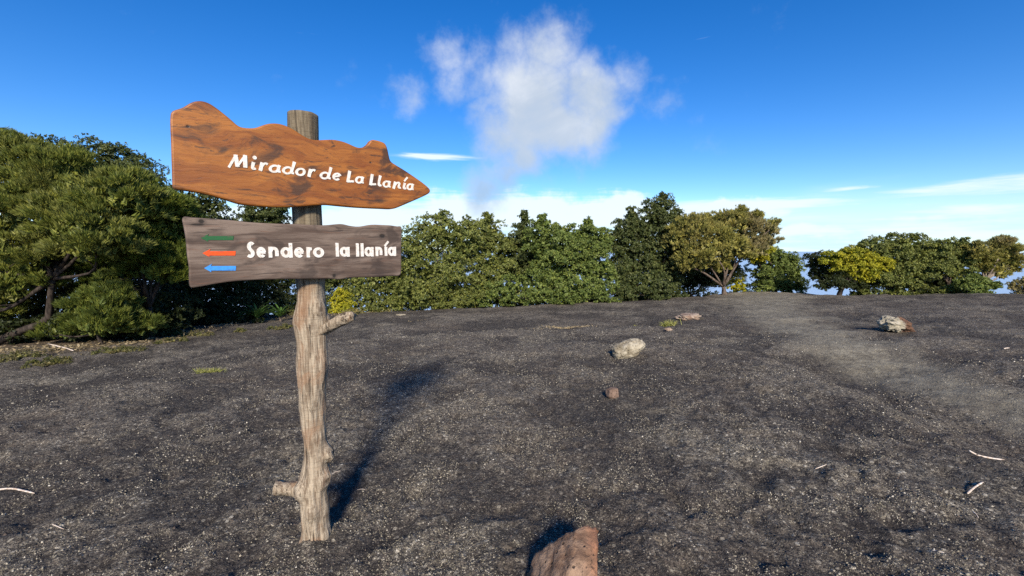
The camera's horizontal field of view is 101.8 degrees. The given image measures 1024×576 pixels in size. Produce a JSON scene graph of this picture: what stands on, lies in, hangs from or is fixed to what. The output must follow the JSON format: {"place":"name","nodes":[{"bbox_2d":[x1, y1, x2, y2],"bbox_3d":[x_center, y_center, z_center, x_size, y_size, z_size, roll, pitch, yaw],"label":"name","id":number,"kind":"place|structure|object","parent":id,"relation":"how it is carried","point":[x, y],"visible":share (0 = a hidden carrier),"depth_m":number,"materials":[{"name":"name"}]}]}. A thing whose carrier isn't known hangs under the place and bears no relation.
{"place":"outdoors","nodes":[
{"label":"outdoors","id":0,"kind":"place"},
{"bbox_2d":[0,291,1023,575],"bbox_3d":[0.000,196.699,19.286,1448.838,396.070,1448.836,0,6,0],"label":"ground","id":1,"kind":"structure","parent":0,"point":[974,327],"depth_m":3.96,"materials":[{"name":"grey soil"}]},
{"bbox_2d":[0,488,34,493],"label":"stick","id":2,"kind":"object","parent":1,"relation":"on","point":[18,489],"visible":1,"depth_m":3.23,"materials":[{"name":"beige wood"}]},
{"bbox_2d":[0,349,46,362],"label":"plant mat","id":3,"kind":"object","parent":1,"relation":"on","point":[12,355],"visible":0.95,"depth_m":8.84,"materials":[{"name":"green plant"}]},
{"bbox_2d":[20,355,72,368],"bbox_3d":[-9.043,1.427,8.143,0.725,0.210,0.694,-4,7,-35],"label":"plant mat","id":4,"kind":"object","parent":1,"relation":"on","point":[46,361],"visible":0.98,"depth_m":8.11,"materials":[{"name":"green plant"}]},
{"bbox_2d":[0,127,177,344],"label":"heath tree","id":5,"kind":"object","parent":1,"relation":"on","point":[58,198],"visible":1,"depth_m":9.66,"materials":[{"name":"green plant"}]},
{"bbox_2d":[0,127,182,194],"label":"laurel tree","id":6,"kind":"object","parent":1,"relation":"on","point":[110,156],"visible":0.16,"depth_m":12.98,"materials":[{"name":"green plant"}]},
{"bbox_2d":[23,267,170,344],"bbox_3d":[-10.580,0.560,10.392,3.463,2.224,1.534,1,6,7],"label":"heath bush","id":7,"kind":"object","parent":1,"relation":"on","point":[104,304],"visible":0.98,"depth_m":10.17,"materials":[{"name":"green plant"}]},
{"bbox_2d":[0,250,205,344],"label":"evergreen bush","id":8,"kind":"object","parent":1,"relation":"on","point":[36,307],"visible":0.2,"depth_m":11.61,"materials":[{"name":"green plant"}]},
{"bbox_2d":[90,345,147,354],"bbox_3d":[-8.686,1.371,9.275,0.982,0.199,0.683,0,6,0],"label":"plant mat","id":9,"kind":"object","parent":1,"relation":"on","point":[118,349],"visible":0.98,"depth_m":9.21,"materials":[{"name":"green plant"}]},
{"bbox_2d":[67,172,207,338],"bbox_3d":[-9.949,-0.714,10.991,3.674,4.766,2.972,0,6,0],"label":"heath tree","id":10,"kind":"object","parent":1,"relation":"on","point":[166,259],"visible":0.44,"depth_m":10.66,"materials":[{"name":"green plant"}]},
{"bbox_2d":[152,336,188,343],"bbox_3d":[-8.665,1.331,10.608,0.784,0.199,0.742,-3,6,-30],"label":"plant mat","id":11,"kind":"object","parent":1,"relation":"on","point":[185,338],"visible":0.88,"depth_m":10.62,"materials":[{"name":"green plant"}]},
{"bbox_2d":[0,312,370,356],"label":"leaf litter","id":12,"kind":"object","parent":1,"relation":"on","point":[86,342],"visible":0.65,"depth_m":10.44,"materials":[{"name":"plant"}]},
{"bbox_2d":[48,343,73,350],"bbox_3d":[-10.812,1.412,9.977,2.334,0.158,0.061,4,7,32],"label":"stick","id":13,"kind":"object","parent":12,"relation":"on","point":[61,347],"visible":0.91,"depth_m":10.02,"materials":[{"name":"beige wood"}]},
{"bbox_2d":[137,184,234,320],"bbox_3d":[-11.534,-1.138,14.935,3.791,5.259,2.970,0,6,0],"label":"laurel tree","id":14,"kind":"object","parent":1,"relation":"on","point":[209,209],"visible":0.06,"depth_m":14.92,"materials":[{"name":"green plant"}]},
{"bbox_2d":[178,329,214,336],"bbox_3d":[-8.908,1.294,11.784,1.207,0.220,0.739,2,6,18],"label":"plant mat","id":15,"kind":"object","parent":1,"relation":"on","point":[191,333],"visible":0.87,"depth_m":11.72,"materials":[{"name":"green plant"}]},
{"bbox_2d":[193,367,227,373],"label":"grass tuft","id":16,"kind":"object","parent":1,"relation":"on","point":[211,370],"visible":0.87,"depth_m":7.18,"materials":[{"name":"green plant"}]},
{"bbox_2d":[136,279,291,325],"bbox_3d":[-11.014,-0.264,14.935,5.192,3.418,3.840,0,6,0],"label":"evergreen bush","id":17,"kind":"object","parent":1,"relation":"on","point":[225,301],"visible":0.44,"depth_m":14.39,"materials":[{"name":"green plant"}]},
{"bbox_2d":[233,327,246,332],"bbox_3d":[-7.926,1.238,12.126,0.333,0.196,0.301,0,6,0],"label":"plant mat","id":18,"kind":"object","parent":1,"relation":"on","point":[240,329],"visible":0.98,"depth_m":12.09,"materials":[{"name":"green plant"}]},
{"bbox_2d":[237,302,273,322],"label":"rosette plant","id":19,"kind":"object","parent":1,"relation":"on","point":[258,313],"visible":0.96,"depth_m":14.08,"materials":[{"name":"green plant"}]},
{"bbox_2d":[224,204,291,315],"bbox_3d":[-9.907,-1.071,16.283,3.007,4.932,3.161,-2,6,-18],"label":"laurel tree","id":20,"kind":"object","parent":1,"relation":"on","point":[269,215],"visible":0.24,"depth_m":16.17,"materials":[{"name":"green plant"}]},
{"bbox_2d":[262,304,292,321],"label":"rosette plant","id":21,"kind":"object","parent":1,"relation":"on","point":[280,312],"visible":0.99,"depth_m":14.44,"materials":[{"name":"green plant"}]},
{"bbox_2d":[267,323,292,329],"bbox_3d":[-6.958,1.177,12.546,0.559,0.186,0.747,3,7,31],"label":"plant mat","id":22,"kind":"object","parent":1,"relation":"on","point":[286,326],"visible":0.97,"depth_m":12.49,"materials":[{"name":"green plant"}]},
{"bbox_2d":[273,305,295,315],"bbox_3d":[-8.969,0.897,16.810,1.076,0.507,0.961,0,6,0],"label":"herb mound","id":23,"kind":"object","parent":1,"relation":"on","point":[291,312],"visible":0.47,"depth_m":16.57,"materials":[{"name":"green plant"}]},
{"bbox_2d":[221,278,350,314],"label":"evergreen tree","id":24,"kind":"object","parent":1,"relation":"on","point":[292,302],"visible":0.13,"depth_m":17.06,"materials":[{"name":"green plant"}]},
{"bbox_2d":[170,101,429,543],"bbox_3d":[-1.063,0.303,2.404,1.275,2.530,0.343,-4,7,-33],"label":"signpost","id":25,"kind":"object","parent":1,"relation":"on","point":[300,168],"visible":0.98,"depth_m":2.22,"materials":[{"name":"brown wood"}]},
{"bbox_2d":[326,287,357,313],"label":"yellow shrub","id":26,"kind":"object","parent":1,"relation":"on","point":[340,305],"visible":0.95,"depth_m":16.94,"materials":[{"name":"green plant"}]},
{"bbox_2d":[342,308,365,313],"bbox_3d":[-6.237,0.954,16.404,0.984,0.341,0.816,0,6,0],"label":"herb mound","id":27,"kind":"object","parent":1,"relation":"on","point":[356,311],"visible":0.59,"depth_m":16.30,"materials":[{"name":"green plant"}]},
{"bbox_2d":[325,276,387,311],"bbox_3d":[-6.844,0.150,17.995,3.600,2.330,2.109,0,6,0],"label":"bush","id":28,"kind":"object","parent":1,"relation":"on","point":[359,288],"visible":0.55,"depth_m":17.49,"materials":[{"name":"green plant"}]},
{"bbox_2d":[401,306,427,310],"bbox_3d":[-4.494,0.895,18.359,1.354,0.504,1.396,-5,8,-43],"label":"herb mound","id":29,"kind":"object","parent":1,"relation":"on","point":[408,308],"visible":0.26,"depth_m":18.24,"materials":[{"name":"green plant"}]},
{"bbox_2d":[370,209,489,310],"bbox_3d":[-3.588,-1.091,17.824,5.287,4.687,3.175,0,6,0],"label":"evergreen tree","id":30,"kind":"object","parent":1,"relation":"on","point":[415,251],"visible":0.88,"depth_m":17.43,"materials":[{"name":"green plant"}]},
{"bbox_2d":[374,282,485,310],"bbox_3d":[-3.516,0.400,18.007,4.982,1.549,1.828,0,6,0],"label":"evergreen bush","id":31,"kind":"object","parent":1,"relation":"on","point":[468,301],"visible":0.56,"depth_m":17.58,"materials":[{"name":"green plant"}]},
{"bbox_2d":[460,211,520,307],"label":"evergreen tree","id":32,"kind":"object","parent":1,"relation":"on","point":[498,245],"visible":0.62,"depth_m":18.47,"materials":[{"name":"green plant"}]},
{"bbox_2d":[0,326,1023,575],"bbox_3d":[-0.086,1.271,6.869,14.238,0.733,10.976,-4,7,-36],"label":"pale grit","id":33,"kind":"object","parent":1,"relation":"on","point":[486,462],"visible":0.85,"depth_m":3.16,"materials":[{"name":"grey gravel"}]},
{"bbox_2d":[503,302,521,306],"bbox_3d":[0.089,0.790,18.919,0.966,0.319,0.799,-3,6,-29],"label":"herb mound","id":34,"kind":"object","parent":1,"relation":"on","point":[517,304],"visible":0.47,"depth_m":18.83,"materials":[{"name":"green plant"}]},
{"bbox_2d":[502,209,546,305],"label":"evergreen tree","id":35,"kind":"object","parent":1,"relation":"on","point":[521,258],"visible":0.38,"depth_m":19.12,"materials":[{"name":"green plant"}]},
{"bbox_2d":[466,264,620,306],"bbox_3d":[1.313,-0.039,18.249,7.064,2.029,2.460,0,6,0],"label":"evergreen bush","id":36,"kind":"object","parent":1,"relation":"on","point":[559,293],"visible":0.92,"depth_m":17.81,"materials":[{"name":"green plant"}]},
{"bbox_2d":[520,213,596,304],"bbox_3d":[2.099,-1.178,18.457,3.436,4.355,2.625,-3,6,-30],"label":"evergreen tree","id":37,"kind":"object","parent":1,"relation":"on","point":[561,251],"visible":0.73,"depth_m":18.08,"materials":[{"name":"green plant"}]},
{"bbox_2d":[527,525,597,575],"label":"boulder","id":38,"kind":"object","parent":1,"relation":"on","point":[574,553],"visible":1,"depth_m":1.96,"materials":[{"name":"brown stone"}]},
{"bbox_2d":[534,325,596,328],"bbox_3d":[1.376,1.029,10.980,2.024,0.143,0.457,0,6,0],"label":"stick","id":39,"kind":"object","parent":1,"relation":"on","point":[570,327],"visible":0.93,"depth_m":10.96,"materials":[{"name":"wood"}]},
{"bbox_2d":[572,215,619,301],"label":"evergreen tree","id":40,"kind":"object","parent":1,"relation":"on","point":[587,231],"visible":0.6,"depth_m":18.33,"materials":[{"name":"green plant"}]},
{"bbox_2d":[605,387,618,398],"bbox_3d":[1.222,1.286,5.093,0.140,0.131,0.130,-1,6,-15],"label":"stone","id":41,"kind":"object","parent":1,"relation":"on","point":[611,392],"visible":1,"depth_m":5.05,"materials":[{"name":"brown stone"}]},
{"bbox_2d":[612,338,645,358],"bbox_3d":[2.024,1.054,7.240,0.582,0.367,0.415,0,6,0],"label":"boulder","id":42,"kind":"object","parent":1,"relation":"on","point":[631,348],"visible":0.97,"depth_m":7.10,"materials":[{"name":"beige stone"}]},
{"bbox_2d":[605,205,658,300],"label":"dark evergreen tree","id":43,"kind":"object","parent":1,"relation":"on","point":[627,246],"visible":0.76,"depth_m":20.01,"materials":[{"name":"green plant"}]},
{"bbox_2d":[608,270,684,300],"bbox_3d":[6.116,-0.013,19.030,3.441,1.652,1.801,0,6,0],"label":"evergreen bush","id":44,"kind":"object","parent":1,"relation":"on","point":[636,285],"visible":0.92,"depth_m":18.68,"materials":[{"name":"green plant"}]},
{"bbox_2d":[636,191,698,299],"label":"dark evergreen tree","id":45,"kind":"object","parent":1,"relation":"on","point":[658,216],"visible":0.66,"depth_m":20.25,"materials":[{"name":"green plant"}]},
{"bbox_2d":[658,319,681,326],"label":"grass tuft","id":46,"kind":"object","parent":1,"relation":"on","point":[669,323],"visible":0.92,"depth_m":10.79,"materials":[{"name":"green plant"}]},
{"bbox_2d":[675,313,700,319],"bbox_3d":[5.083,0.849,11.919,0.729,0.228,0.483,-3,6,-24],"label":"flat stone","id":47,"kind":"object","parent":1,"relation":"on","point":[688,316],"visible":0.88,"depth_m":11.80,"materials":[{"name":"beige stone"}]},
{"bbox_2d":[656,215,745,296],"bbox_3d":[10.170,-1.399,22.534,5.597,5.246,3.478,0,6,0],"label":"dark evergreen tree","id":48,"kind":"object","parent":1,"relation":"on","point":[697,279],"visible":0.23,"depth_m":22.10,"materials":[{"name":"green plant"}]},
{"bbox_2d":[659,203,785,294],"bbox_3d":[9.979,-1.676,19.577,5.948,4.610,2.429,-1,6,-10],"label":"olive heath tree","id":49,"kind":"object","parent":1,"relation":"on","point":[728,243],"visible":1,"depth_m":19.15,"materials":[{"name":"green plant"}]},
{"bbox_2d":[725,269,753,291],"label":"evergreen bush","id":50,"kind":"object","parent":1,"relation":"on","point":[739,283],"visible":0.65,"depth_m":22.58,"materials":[{"name":"yellow plant"}]},
{"bbox_2d":[742,245,810,292],"bbox_3d":[13.768,-1.029,21.877,3.889,3.189,2.390,0,6,0],"label":"evergreen bush","id":51,"kind":"object","parent":1,"relation":"on","point":[767,274],"visible":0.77,"depth_m":21.37,"materials":[{"name":"green plant"}]},
{"bbox_2d":[801,244,896,294],"bbox_3d":[15.443,-0.688,18.924,3.957,2.616,2.084,-1,6,-11],"label":"yellow shrub","id":52,"kind":"object","parent":1,"relation":"on","point":[852,268],"visible":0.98,"depth_m":18.37,"materials":[{"name":"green plant"}]},
{"bbox_2d":[876,315,915,331],"bbox_3d":[8.205,0.778,8.871,0.689,0.372,0.461,0,6,0],"label":"boulder","id":53,"kind":"object","parent":1,"relation":"on","point":[894,324],"visible":0.98,"depth_m":8.75,"materials":[{"name":"beige stone"}]},
{"bbox_2d":[846,231,952,295],"bbox_3d":[17.638,-0.863,19.155,4.633,3.485,2.492,0,6,0],"label":"evergreen tree","id":54,"kind":"object","parent":1,"relation":"on","point":[904,251],"visible":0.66,"depth_m":18.63,"materials":[{"name":"green plant"}]},
{"bbox_2d":[904,272,981,293],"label":"evergreen bush","id":55,"kind":"object","parent":1,"relation":"on","point":[937,282],"visible":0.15,"depth_m":19.06,"materials":[{"name":"green plant"}]},
{"bbox_2d":[911,236,981,293],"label":"evergreen tree","id":56,"kind":"object","parent":1,"relation":"on","point":[957,261],"visible":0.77,"depth_m":18.38,"materials":[{"name":"green plant"}]},
{"bbox_2d":[967,482,983,493],"bbox_3d":[3.159,1.361,2.839,0.271,0.018,0.017,-3,6,-27],"label":"stick","id":57,"kind":"object","parent":1,"relation":"on","point":[973,488],"visible":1,"depth_m":2.83,"materials":[{"name":"beige wood"}]},
{"bbox_2d":[949,273,1003,293],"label":"evergreen bush","id":58,"kind":"object","parent":1,"relation":"on","point":[970,283],"visible":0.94,"depth_m":17.66,"materials":[{"name":"green plant"}]},
{"bbox_2d":[969,450,1003,459],"bbox_3d":[3.825,1.347,3.338,0.338,0.102,0.035,-1,6,-6],"label":"stick","id":59,"kind":"object","parent":1,"relation":"on","point":[985,456],"visible":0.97,"depth_m":3.32,"materials":[{"name":"beige wood"}]},
{"bbox_2d":[958,233,1023,280],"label":"heath tree","id":60,"kind":"object","parent":1,"relation":"on","point":[999,254],"visible":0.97,"depth_m":18.02,"materials":[{"name":"green plant"}]},
{"bbox_2d":[1004,276,1023,293],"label":"evergreen bush","id":61,"kind":"object","parent":1,"relation":"on","point":[1015,288],"visible":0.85,"depth_m":18.19,"materials":[{"name":"green plant"}]},
{"bbox_2d":[0,0,1023,252],"label":"sky","id":62,"kind":"structure","parent":0,"point":[843,122],"materials":[{"name":"blue"}]},
{"bbox_2d":[14,251,1023,317],"bbox_3d":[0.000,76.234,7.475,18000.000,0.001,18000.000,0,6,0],"label":"sea","id":63,"kind":"structure","parent":0,"point":[834,291],"depth_m":882.33,"materials":[{"name":"blue liquid"}]}
]}

